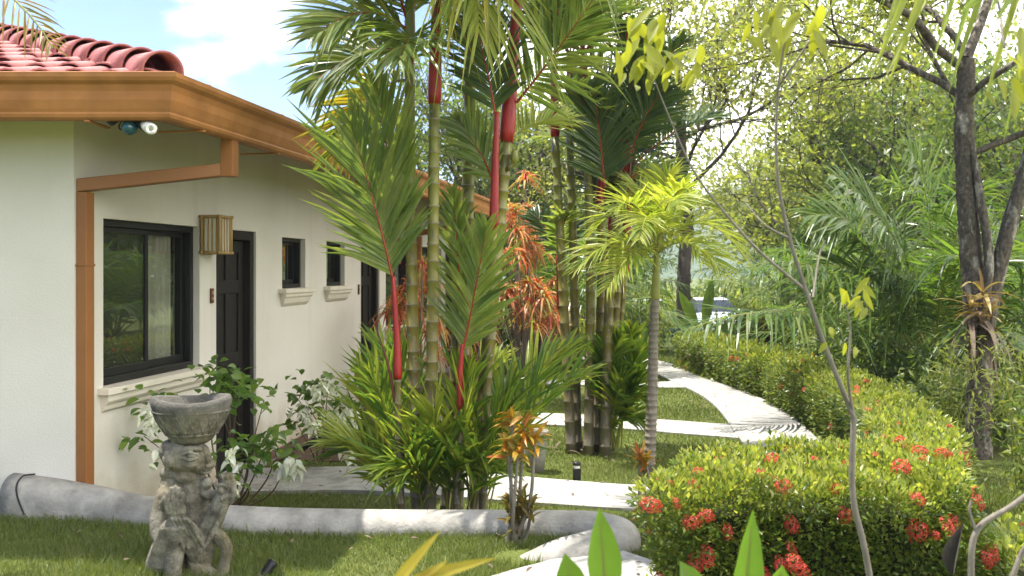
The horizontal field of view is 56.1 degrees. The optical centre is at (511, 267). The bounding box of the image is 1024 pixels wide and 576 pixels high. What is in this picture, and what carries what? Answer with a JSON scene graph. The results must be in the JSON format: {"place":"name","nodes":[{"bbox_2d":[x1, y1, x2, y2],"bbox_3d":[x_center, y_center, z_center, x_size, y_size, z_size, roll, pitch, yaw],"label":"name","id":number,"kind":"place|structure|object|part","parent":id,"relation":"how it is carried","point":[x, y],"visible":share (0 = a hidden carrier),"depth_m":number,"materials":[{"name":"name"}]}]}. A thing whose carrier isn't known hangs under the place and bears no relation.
{"place":"outdoors","nodes":[
{"label":"outdoors","id":0,"kind":"place"},
{"bbox_2d":[0,278,1023,575],"bbox_3d":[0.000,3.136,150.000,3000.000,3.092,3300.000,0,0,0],"label":"ground","id":1,"kind":"structure","parent":0,"point":[994,460],"depth_m":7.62,"materials":[{"name":"green plant"}]},
{"bbox_2d":[1,0,70,61],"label":"coconut palm","id":2,"kind":"object","parent":1,"relation":"on","point":[24,8],"visible":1,"depth_m":4.51,"materials":[{"name":"green plant"}]},
{"bbox_2d":[145,393,236,575],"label":"stone statue","id":3,"kind":"object","parent":1,"relation":"on","point":[186,520],"visible":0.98,"depth_m":5.09,"materials":[{"name":"grey stone"}]},
{"bbox_2d":[119,355,308,505],"bbox_3d":[-2.157,1.254,6.981,1.292,1.248,0.816,0,0,-19],"label":"mussaenda bush","id":4,"kind":"object","parent":1,"relation":"on","point":[288,467],"visible":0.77,"depth_m":6.90,"materials":[{"name":"green plant"}]},
{"bbox_2d":[0,23,538,496],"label":"house","id":5,"kind":"structure","parent":1,"relation":"on","point":[110,275],"depth_m":6.86,"materials":[{"name":"paint"}]},
{"bbox_2d":[106,121,157,134],"bbox_3d":[-2.258,-0.872,5.707,0.384,0.179,0.119,0,0,16],"label":"eave spotlight","id":6,"kind":"object","parent":5,"relation":"attached to","point":[132,127],"visible":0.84,"depth_m":5.67,"materials":[{"name":"white metal"}]},
{"bbox_2d":[97,219,212,412],"bbox_3d":[-2.751,0.323,7.245,0.306,1.327,1.526,0,0,9],"label":"window","id":7,"kind":"structure","parent":5,"relation":"in","point":[136,268],"depth_m":7.22,"materials":[{"name":"glass"}]},
{"bbox_2d":[210,288,213,302],"bbox_3d":[-2.537,0.234,8.123,0.016,0.125,0.055,0,0,9],"label":"switch plate","id":8,"kind":"object","parent":5,"relation":"attached to","point":[211,295],"visible":1,"depth_m":8.11,"materials":[{"name":"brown wood"}]},
{"bbox_2d":[198,214,233,254],"bbox_3d":[-2.466,-0.277,8.006,0.196,0.325,0.261,0,0,9],"label":"wall lantern","id":9,"kind":"object","parent":5,"relation":"attached to","point":[216,234],"depth_m":7.90,"materials":[{"name":"brown wood"}]},
{"bbox_2d":[215,230,266,481],"bbox_3d":[-2.494,0.786,8.625,0.250,2.247,0.860,0,0,9],"label":"door","id":10,"kind":"structure","parent":5,"relation":"in","point":[235,272],"depth_m":8.85,"materials":[{"name":"brown wood"}]},
{"bbox_2d":[278,238,315,306],"bbox_3d":[-2.285,0.041,9.969,0.215,0.697,0.840,0,0,9],"label":"window","id":11,"kind":"structure","parent":5,"relation":"in","point":[290,295],"depth_m":10.00,"materials":[{"name":"black metal"}]},
{"bbox_2d":[323,241,353,301],"bbox_3d":[-2.130,0.040,11.261,0.303,0.700,0.840,0,0,9],"label":"window","id":12,"kind":"structure","parent":5,"relation":"in","point":[338,292],"depth_m":11.33,"materials":[{"name":"black metal"}]},
{"bbox_2d":[361,247,377,406],"bbox_3d":[-1.882,0.786,12.598,0.250,2.247,0.860,0,0,9],"label":"door","id":13,"kind":"structure","parent":5,"relation":"in","point":[369,274],"depth_m":12.83,"materials":[{"name":"brown wood"}]},
{"bbox_2d":[384,254,406,338],"bbox_3d":[-1.706,0.323,13.991,0.296,1.327,1.526,0,0,9],"label":"window","id":14,"kind":"structure","parent":5,"relation":"in","point":[400,272],"depth_m":14.32,"materials":[{"name":"black metal"}]},
{"bbox_2d":[422,247,444,328],"bbox_3d":[-1.374,0.325,16.018,0.258,1.324,1.526,0,0,9],"label":"window","id":15,"kind":"structure","parent":5,"relation":"in","point":[424,250],"depth_m":15.84,"materials":[{"name":"black metal"}]},
{"bbox_2d":[445,253,451,372],"bbox_3d":[-1.141,0.786,17.402,0.250,2.247,0.860,0,0,9],"label":"door","id":16,"kind":"structure","parent":5,"relation":"in","point":[446,257],"depth_m":17.63,"materials":[{"name":"brown wood"}]},
{"bbox_2d":[261,559,277,575],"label":"garden spotlight","id":17,"kind":"object","parent":1,"relation":"on","point":[270,565],"visible":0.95,"depth_m":5.14,"materials":[{"name":"black metal"}]},
{"bbox_2d":[1,510,558,540],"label":"grass tufts","id":18,"kind":"object","parent":1,"relation":"on","point":[291,533],"visible":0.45,"depth_m":5.85,"materials":[{"name":"green plant"}]},
{"bbox_2d":[302,427,332,450],"bbox_3d":[-1.776,1.563,8.760,0.328,0.240,0.083,0,0,22],"label":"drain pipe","id":19,"kind":"object","parent":1,"relation":"on","point":[306,447],"visible":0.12,"depth_m":8.76,"materials":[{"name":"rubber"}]},
{"bbox_2d":[0,473,640,560],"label":"garden wall","id":20,"kind":"structure","parent":1,"relation":"on","point":[40,495],"depth_m":5.96,"materials":[{"name":"paint"}]},
{"bbox_2d":[15,473,34,514],"bbox_3d":[-3.096,1.433,6.098,0.071,0.233,0.152,0,0,0],"label":"black cable","id":21,"kind":"object","parent":20,"relation":"hanging from","point":[19,503],"visible":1,"depth_m":6.04,"materials":[{"name":"rubber"}]},
{"bbox_2d":[278,369,362,472],"bbox_3d":[-1.609,1.320,8.692,0.940,0.916,1.268,0,0,0],"label":"mussaenda bush","id":22,"kind":"object","parent":1,"relation":"on","point":[316,390],"visible":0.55,"depth_m":8.49,"materials":[{"name":"green plant"}]},
{"bbox_2d":[271,372,506,460],"bbox_3d":[-1.188,1.784,12.820,1.250,0.140,7.450,0,0,9],"label":"soil bed","id":23,"kind":"object","parent":1,"relation":"on","point":[302,440],"visible":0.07,"depth_m":9.47,"materials":[{"name":"brown soil"}]},
{"bbox_2d":[367,252,449,394],"bbox_3d":[-1.123,0.823,11.267,1.201,2.013,1.713,0,0,0],"label":"cordyline","id":24,"kind":"object","parent":23,"relation":"on","point":[421,273],"visible":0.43,"depth_m":11.21,"materials":[{"name":"orange plant"}]},
{"bbox_2d":[394,529,497,575],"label":"strap leaf plant","id":25,"kind":"object","parent":1,"relation":"on","point":[407,567],"visible":1,"depth_m":1.75,"materials":[{"name":"yellow plant"}]},
{"bbox_2d":[422,288,499,404],"bbox_3d":[-0.635,0.968,11.949,0.941,1.753,1.588,0,0,-23],"label":"cordyline","id":26,"kind":"object","parent":1,"relation":"on","point":[447,332],"visible":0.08,"depth_m":12.17,"materials":[{"name":"green plant"}]},
{"bbox_2d":[271,0,671,509],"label":"lipstick palm","id":27,"kind":"object","parent":1,"relation":"on","point":[386,177],"visible":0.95,"depth_m":6.62,"materials":[{"name":"green plant"}]},
{"bbox_2d":[450,312,509,359],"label":"garden shrub","id":28,"kind":"object","parent":1,"relation":"on","point":[503,338],"visible":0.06,"depth_m":18.50,"materials":[{"name":"green plant"}]},
{"bbox_2d":[341,10,645,329],"bbox_3d":[-0.470,-2.413,24.768,8.775,9.562,8.647,0,0,-25],"label":"garden tree","id":29,"kind":"object","parent":1,"relation":"on","point":[421,96],"visible":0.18,"depth_m":23.50,"materials":[{"name":"green plant"}]},
{"bbox_2d":[485,404,552,543],"bbox_3d":[0.035,1.246,5.725,0.456,0.861,0.358,0,0,30],"label":"croton","id":30,"kind":"object","parent":1,"relation":"on","point":[530,437],"visible":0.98,"depth_m":5.72,"materials":[{"name":"orange plant"}]},
{"bbox_2d":[485,170,555,387],"bbox_3d":[0.160,0.236,13.696,1.158,3.277,1.704,0,0,0],"label":"cordyline","id":31,"kind":"object","parent":1,"relation":"on","point":[518,230],"visible":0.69,"depth_m":13.46,"materials":[{"name":"orange plant"}]},
{"bbox_2d":[496,483,548,543],"bbox_3d":[0.065,1.488,5.771,0.342,0.392,0.270,0,0,-14],"label":"croton","id":32,"kind":"object","parent":1,"relation":"on","point":[522,499],"visible":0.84,"depth_m":5.74,"materials":[{"name":"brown plant"}]},
{"bbox_2d":[472,247,581,405],"bbox_3d":[0.099,0.798,13.000,1.729,2.160,1.621,0,0,0],"label":"cordyline","id":33,"kind":"object","parent":1,"relation":"on","point":[532,304],"visible":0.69,"depth_m":12.77,"materials":[{"name":"orange plant"}]},
{"bbox_2d":[524,428,548,472],"bbox_3d":[0.212,1.669,8.770,0.244,0.376,0.244,0,0,0],"label":"flower pot","id":34,"kind":"object","parent":1,"relation":"on","point":[539,463],"visible":0.34,"depth_m":8.70,"materials":[{"name":"ceramic"}]},
{"bbox_2d":[495,282,584,357],"bbox_3d":[0.237,1.057,20.005,2.642,1.846,2.656,0,0,30],"label":"garden shrub","id":35,"kind":"object","parent":1,"relation":"on","point":[508,340],"visible":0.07,"depth_m":19.77,"materials":[{"name":"green plant"}]},
{"bbox_2d":[446,203,697,359],"bbox_3d":[0.678,0.342,17.605,5.015,3.231,4.829,0,0,-19],"label":"feather palm","id":36,"kind":"object","parent":1,"relation":"on","point":[549,265],"visible":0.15,"depth_m":16.94,"materials":[{"name":"green plant"}]},
{"bbox_2d":[573,461,580,480],"bbox_3d":[0.561,1.776,8.310,0.074,0.210,0.074,0,0,0],"label":"bollard light","id":37,"kind":"object","parent":1,"relation":"on","point":[576,471],"visible":0.85,"depth_m":8.28,"materials":[{"name":"black metal"}]},
{"bbox_2d":[451,55,708,344],"bbox_3d":[1.577,-2.150,26.909,7.674,9.201,7.457,0,0,-3],"label":"garden tree","id":38,"kind":"object","parent":1,"relation":"on","point":[517,141],"visible":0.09,"depth_m":25.65,"materials":[{"name":"green plant"}]},
{"bbox_2d":[557,508,621,575],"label":"ginger plant","id":39,"kind":"object","parent":1,"relation":"on","point":[604,557],"visible":1,"depth_m":2.30,"materials":[{"name":"green plant"}]},
{"bbox_2d":[504,217,696,352],"bbox_3d":[1.469,0.346,22.634,5.800,3.538,5.233,0,0,0],"label":"feather palm","id":40,"kind":"object","parent":1,"relation":"on","point":[667,294],"visible":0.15,"depth_m":22.48,"materials":[{"name":"green plant"}]},
{"bbox_2d":[556,305,648,358],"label":"garden shrub","id":41,"kind":"object","parent":1,"relation":"on","point":[582,331],"visible":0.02,"depth_m":18.67,"materials":[{"name":"green plant"}]},
{"bbox_2d":[481,0,739,456],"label":"lipstick palm","id":42,"kind":"object","parent":1,"relation":"on","point":[618,138],"visible":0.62,"depth_m":9.44,"materials":[{"name":"green plant"}]},
{"bbox_2d":[531,153,693,312],"bbox_3d":[3.268,-0.987,34.020,6.867,7.483,6.767,0,0,18],"label":"garden tree","id":43,"kind":"object","parent":1,"relation":"on","point":[652,256],"visible":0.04,"depth_m":32.96,"materials":[{"name":"green plant"}]},
{"bbox_2d":[579,293,648,339],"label":"garden shrub","id":44,"kind":"object","parent":1,"relation":"on","point":[627,313],"visible":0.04,"depth_m":23.56,"materials":[{"name":"green plant"}]},
{"bbox_2d":[628,439,663,542],"bbox_3d":[0.819,1.419,5.943,0.274,0.710,0.201,0,0,0],"label":"croton","id":45,"kind":"object","parent":1,"relation":"on","point":[643,457],"visible":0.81,"depth_m":5.94,"materials":[{"name":"orange plant"}]},
{"bbox_2d":[625,298,672,349],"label":"garden shrub","id":46,"kind":"object","parent":1,"relation":"on","point":[660,333],"visible":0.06,"depth_m":24.73,"materials":[{"name":"green plant"}]},
{"bbox_2d":[626,291,671,342],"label":"garden shrub","id":47,"kind":"object","parent":1,"relation":"on","point":[649,311],"visible":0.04,"depth_m":29.70,"materials":[{"name":"green plant"}]},
{"bbox_2d":[627,296,676,337],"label":"garden shrub","id":48,"kind":"object","parent":1,"relation":"on","point":[670,324],"visible":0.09,"depth_m":37.63,"materials":[{"name":"green plant"}]},
{"bbox_2d":[548,150,757,475],"bbox_3d":[1.299,0.401,8.544,1.673,2.904,1.950,0,0,41],"label":"young palm","id":49,"kind":"object","parent":1,"relation":"on","point":[655,221],"visible":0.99,"depth_m":8.40,"materials":[{"name":"green plant"}]},
{"bbox_2d":[632,268,676,308],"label":"garden shrub","id":50,"kind":"object","parent":1,"relation":"on","point":[662,287],"visible":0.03,"depth_m":63.09,"materials":[{"name":"green plant"}]},
{"bbox_2d":[636,283,675,307],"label":"garden shrub","id":51,"kind":"object","parent":1,"relation":"on","point":[673,304],"visible":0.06,"depth_m":46.65,"materials":[{"name":"green plant"}]},
{"bbox_2d":[672,277,742,334],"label":"banana plant","id":52,"kind":"object","parent":1,"relation":"on","point":[687,306],"visible":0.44,"depth_m":18.89,"materials":[{"name":"green plant"}]},
{"bbox_2d":[672,274,749,313],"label":"garden shrub","id":53,"kind":"object","parent":1,"relation":"on","point":[719,295],"visible":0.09,"depth_m":49.88,"materials":[{"name":"green plant"}]},
{"bbox_2d":[499,0,931,348],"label":"leafy tree","id":54,"kind":"object","parent":1,"relation":"on","point":[684,263],"visible":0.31,"depth_m":21.13,"materials":[{"name":"green plant"}]},
{"bbox_2d":[690,297,741,333],"bbox_3d":[8.055,1.995,38.957,2.140,1.580,4.187,0,0,-6],"label":"parked car","id":55,"kind":"object","parent":1,"relation":"on","point":[697,307],"visible":0.09,"depth_m":38.35,"materials":[{"name":"white paint"}]},
{"bbox_3d":[7.290,1.485,39.422,0.116,0.560,2.901,0,0,-5],"label":"side window","id":56,"kind":"part","parent":55,"relation":"part of","materials":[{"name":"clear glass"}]},
{"bbox_2d":[690,270,774,317],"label":"garden shrub","id":57,"kind":"object","parent":1,"relation":"on","point":[736,295],"visible":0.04,"depth_m":55.67,"materials":[{"name":"green plant"}]},
{"bbox_2d":[680,510,788,575],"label":"ginger plant","id":58,"kind":"object","parent":1,"relation":"on","point":[750,560],"visible":1,"depth_m":2.30,"materials":[{"name":"green plant"}]},
{"bbox_2d":[698,294,779,342],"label":"garden shrub","id":59,"kind":"object","parent":1,"relation":"on","point":[725,322],"visible":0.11,"depth_m":20.91,"materials":[{"name":"green plant"}]},
{"bbox_2d":[671,330,807,399],"bbox_3d":[3.620,1.501,15.695,1.098,0.806,4.909,0,0,-6],"label":"ixora hedge","id":60,"kind":"object","parent":1,"relation":"on","point":[749,370],"visible":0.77,"depth_m":15.09,"materials":[{"name":"green plant"}]},
{"bbox_2d":[648,111,849,316],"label":"garden tree","id":61,"kind":"object","parent":1,"relation":"on","point":[740,200],"visible":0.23,"depth_m":45.16,"materials":[{"name":"green plant"}]},
{"bbox_2d":[729,308,788,345],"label":"shrub","id":62,"kind":"object","parent":1,"relation":"on","point":[760,337],"visible":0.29,"depth_m":20.47,"materials":[{"name":"green plant"}]},
{"bbox_2d":[729,285,816,349],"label":"garden shrub","id":63,"kind":"object","parent":1,"relation":"on","point":[779,323],"visible":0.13,"depth_m":23.59,"materials":[{"name":"green plant"}]},
{"bbox_2d":[688,210,900,356],"bbox_3d":[6.445,0.357,20.440,5.515,3.346,5.555,0,0,32],"label":"feather palm","id":64,"kind":"object","parent":1,"relation":"on","point":[796,235],"visible":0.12,"depth_m":20.17,"materials":[{"name":"green plant"}]},
{"bbox_2d":[624,428,1001,575],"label":"ixora hedge","id":65,"kind":"object","parent":1,"relation":"on","point":[915,497],"visible":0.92,"depth_m":4.47,"materials":[{"name":"green plant"}]},
{"bbox_2d":[613,1,1023,575],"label":"sapling","id":66,"kind":"object","parent":1,"relation":"on","point":[653,61],"visible":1,"depth_m":3.29,"materials":[{"name":"grey plant"}]},
{"bbox_2d":[631,0,1023,459],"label":"tree","id":67,"kind":"object","parent":1,"relation":"on","point":[972,215],"visible":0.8,"depth_m":9.39,"materials":[{"name":"green plant"}]},
{"bbox_2d":[933,268,1023,338],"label":"bromeliad","id":68,"kind":"object","parent":67,"relation":"on","point":[991,307],"visible":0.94,"depth_m":9.05,"materials":[{"name":"orange plant"}]},
{"bbox_2d":[940,318,1022,399],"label":"dead leaves","id":69,"kind":"object","parent":67,"relation":"hanging from","point":[991,340],"visible":0.83,"depth_m":9.04,"materials":[{"name":"brown plant"}]},
{"bbox_2d":[785,295,896,344],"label":"garden shrub","id":70,"kind":"object","parent":1,"relation":"on","point":[843,329],"depth_m":27.82,"materials":[{"name":"green plant"}]},
{"bbox_2d":[664,0,1023,141],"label":"coconut palm","id":71,"kind":"object","parent":1,"relation":"on","point":[918,6],"visible":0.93,"depth_m":2.79,"materials":[{"name":"green plant"}]},
{"bbox_2d":[670,116,1023,398],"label":"feather palm","id":72,"kind":"object","parent":1,"relation":"on","point":[928,261],"visible":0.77,"depth_m":12.13,"materials":[{"name":"green plant"}]},
{"bbox_2d":[726,58,991,282],"bbox_3d":[12.865,-2.426,34.706,8.576,10.581,8.825,0,0,32],"label":"garden tree","id":73,"kind":"object","parent":1,"relation":"on","point":[747,146],"visible":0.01,"depth_m":34.64,"materials":[{"name":"green plant"}]},
{"bbox_2d":[695,231,1023,376],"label":"feather palm","id":74,"kind":"object","parent":1,"relation":"on","point":[803,300],"visible":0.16,"depth_m":17.07,"materials":[{"name":"green plant"}]},
{"bbox_2d":[697,0,1022,344],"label":"garden tree","id":75,"kind":"object","parent":1,"relation":"on","point":[914,58],"visible":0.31,"depth_m":26.54,"materials":[{"name":"green plant"}]},
{"bbox_2d":[788,310,942,375],"bbox_3d":[5.576,1.138,15.021,2.276,1.582,2.264,0,0,-10],"label":"garden shrub","id":76,"kind":"object","parent":1,"relation":"on","point":[840,337],"visible":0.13,"depth_m":14.86,"materials":[{"name":"green plant"}]},
{"bbox_2d":[718,162,1023,382],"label":"feather palm","id":77,"kind":"object","parent":1,"relation":"on","point":[1012,309],"visible":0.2,"depth_m":13.50,"materials":[{"name":"green plant"}]},
{"bbox_2d":[759,352,983,483],"bbox_3d":[3.521,1.501,10.033,1.109,0.808,6.570,0,0,7],"label":"ixora hedge","id":78,"kind":"object","parent":1,"relation":"on","point":[803,389],"visible":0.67,"depth_m":9.72,"materials":[{"name":"green plant"}]},
{"bbox_2d":[747,85,998,295],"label":"garden tree","id":79,"kind":"object","parent":1,"relation":"on","point":[799,178],"visible":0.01,"depth_m":43.13,"materials":[{"name":"green plant"}]},
{"bbox_2d":[807,315,941,388],"bbox_3d":[4.925,1.259,12.593,1.897,1.318,1.887,0,0,-37],"label":"garden shrub","id":80,"kind":"object","parent":1,"relation":"on","point":[867,364],"visible":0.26,"depth_m":12.48,"materials":[{"name":"green plant"}]},
{"bbox_2d":[766,3,1023,311],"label":"garden tree","id":81,"kind":"object","parent":1,"relation":"on","point":[999,117],"visible":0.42,"depth_m":20.81,"materials":[{"name":"green plant"}]},
{"bbox_2d":[823,32,1023,282],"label":"garden tree","id":82,"kind":"object","parent":1,"relation":"on","point":[916,237],"visible":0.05,"depth_m":30.67,"materials":[{"name":"green plant"}]},
{"bbox_2d":[858,195,1023,374],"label":"feather palm","id":83,"kind":"object","parent":1,"relation":"on","point":[1018,238],"visible":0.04,"depth_m":16.54,"materials":[{"name":"green plant"}]},
{"bbox_2d":[880,7,1023,333],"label":"garden tree","id":84,"kind":"object","parent":1,"relation":"on","point":[942,92],"visible":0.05,"depth_m":24.02,"materials":[{"name":"green plant"}]},
{"bbox_2d":[880,330,1023,431],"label":"garden shrub","id":85,"kind":"object","parent":1,"relation":"on","point":[914,365],"visible":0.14,"depth_m":11.32,"materials":[{"name":"green plant"}]},
{"bbox_2d":[908,321,1002,441],"bbox_3d":[3.948,1.164,8.558,0.685,1.378,0.795,0,0,0],"label":"shrub","id":86,"kind":"object","parent":1,"relation":"on","point":[945,393],"visible":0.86,"depth_m":8.56,"materials":[{"name":"green plant"}]},
{"bbox_2d":[898,333,1023,459],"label":"garden shrub","id":87,"kind":"object","parent":1,"relation":"on","point":[1003,436],"visible":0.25,"depth_m":9.70,"materials":[{"name":"green plant"}]},
{"bbox_2d":[910,297,1023,370],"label":"garden shrub","id":88,"kind":"object","parent":1,"relation":"on","point":[960,354],"visible":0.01,"depth_m":17.49,"materials":[{"name":"green plant"}]},
{"bbox_2d":[962,323,1023,487],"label":"shrub","id":89,"kind":"object","parent":1,"relation":"on","point":[1008,388],"visible":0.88,"depth_m":7.94,"materials":[{"name":"green plant"}]},
{"bbox_2d":[968,494,1023,575],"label":"bare shrub","id":90,"kind":"object","parent":1,"relation":"on","point":[979,527],"visible":1,"depth_m":2.99,"materials":[{"name":"grey plant"}]},
{"bbox_2d":[975,511,1023,575],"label":"ixora hedge","id":91,"kind":"object","parent":1,"relation":"on","point":[1008,546],"visible":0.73,"depth_m":4.55,"materials":[{"name":"green plant"}]},
{"bbox_2d":[980,16,1022,199],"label":"garden tree","id":92,"kind":"object","parent":1,"relation":"on","point":[986,38],"visible":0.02,"depth_m":29.86,"materials":[{"name":"green plant"}]},
{"bbox_2d":[985,364,1023,508],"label":"flowering shrub","id":93,"kind":"object","parent":1,"relation":"on","point":[1018,491],"visible":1,"depth_m":7.29,"materials":[{"name":"green plant"}]},
{"bbox_2d":[0,0,1023,209],"label":"sky","id":94,"kind":"structure","parent":0,"point":[233,47],"materials":[{"name":"white"}]},
{"bbox_2d":[211,355,818,511],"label":"path","id":95,"kind":"structure","parent":0,"point":[748,411],"depth_m":8.32,"materials":[{"name":"concrete"}]},
{"bbox_2d":[77,396,766,575],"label":"fallen leaves","id":96,"kind":"object","parent":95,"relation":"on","point":[292,540],"visible":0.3,"depth_m":7.66,"materials":[{"name":"brown plant"}]},
{"bbox_2d":[492,551,661,575],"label":"pavement","id":97,"kind":"structure","parent":0,"point":[630,564],"depth_m":5.24,"materials":[{"name":"concrete"}]},
{"bbox_2d":[437,413,738,439],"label":"path","id":98,"kind":"structure","parent":0,"point":[703,429],"depth_m":11.08,"materials":[{"name":"concrete"}]},
{"bbox_2d":[494,378,684,388],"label":"path","id":99,"kind":"structure","parent":0,"point":[668,384],"depth_m":15.11,"materials":[{"name":"concrete"}]},
{"bbox_2d":[625,299,676,335],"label":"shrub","id":100,"kind":"object","parent":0,"point":[673,330],"visible":0.07,"depth_m":39.11,"materials":[{"name":"green plant"}]},
{"bbox_2d":[503,184,1023,277],"bbox_3d":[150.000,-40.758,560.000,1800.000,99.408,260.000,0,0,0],"label":"hill","id":101,"kind":"structure","parent":0,"point":[696,265],"depth_m":470.78,"materials":[{"name":"green plant"}]},
{"bbox_2d":[942,524,962,575],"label":"dry leaf","id":102,"kind":"object","parent":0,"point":[950,550],"visible":1,"depth_m":3.60,"materials":[{"name":"grey plant"}]}
]}

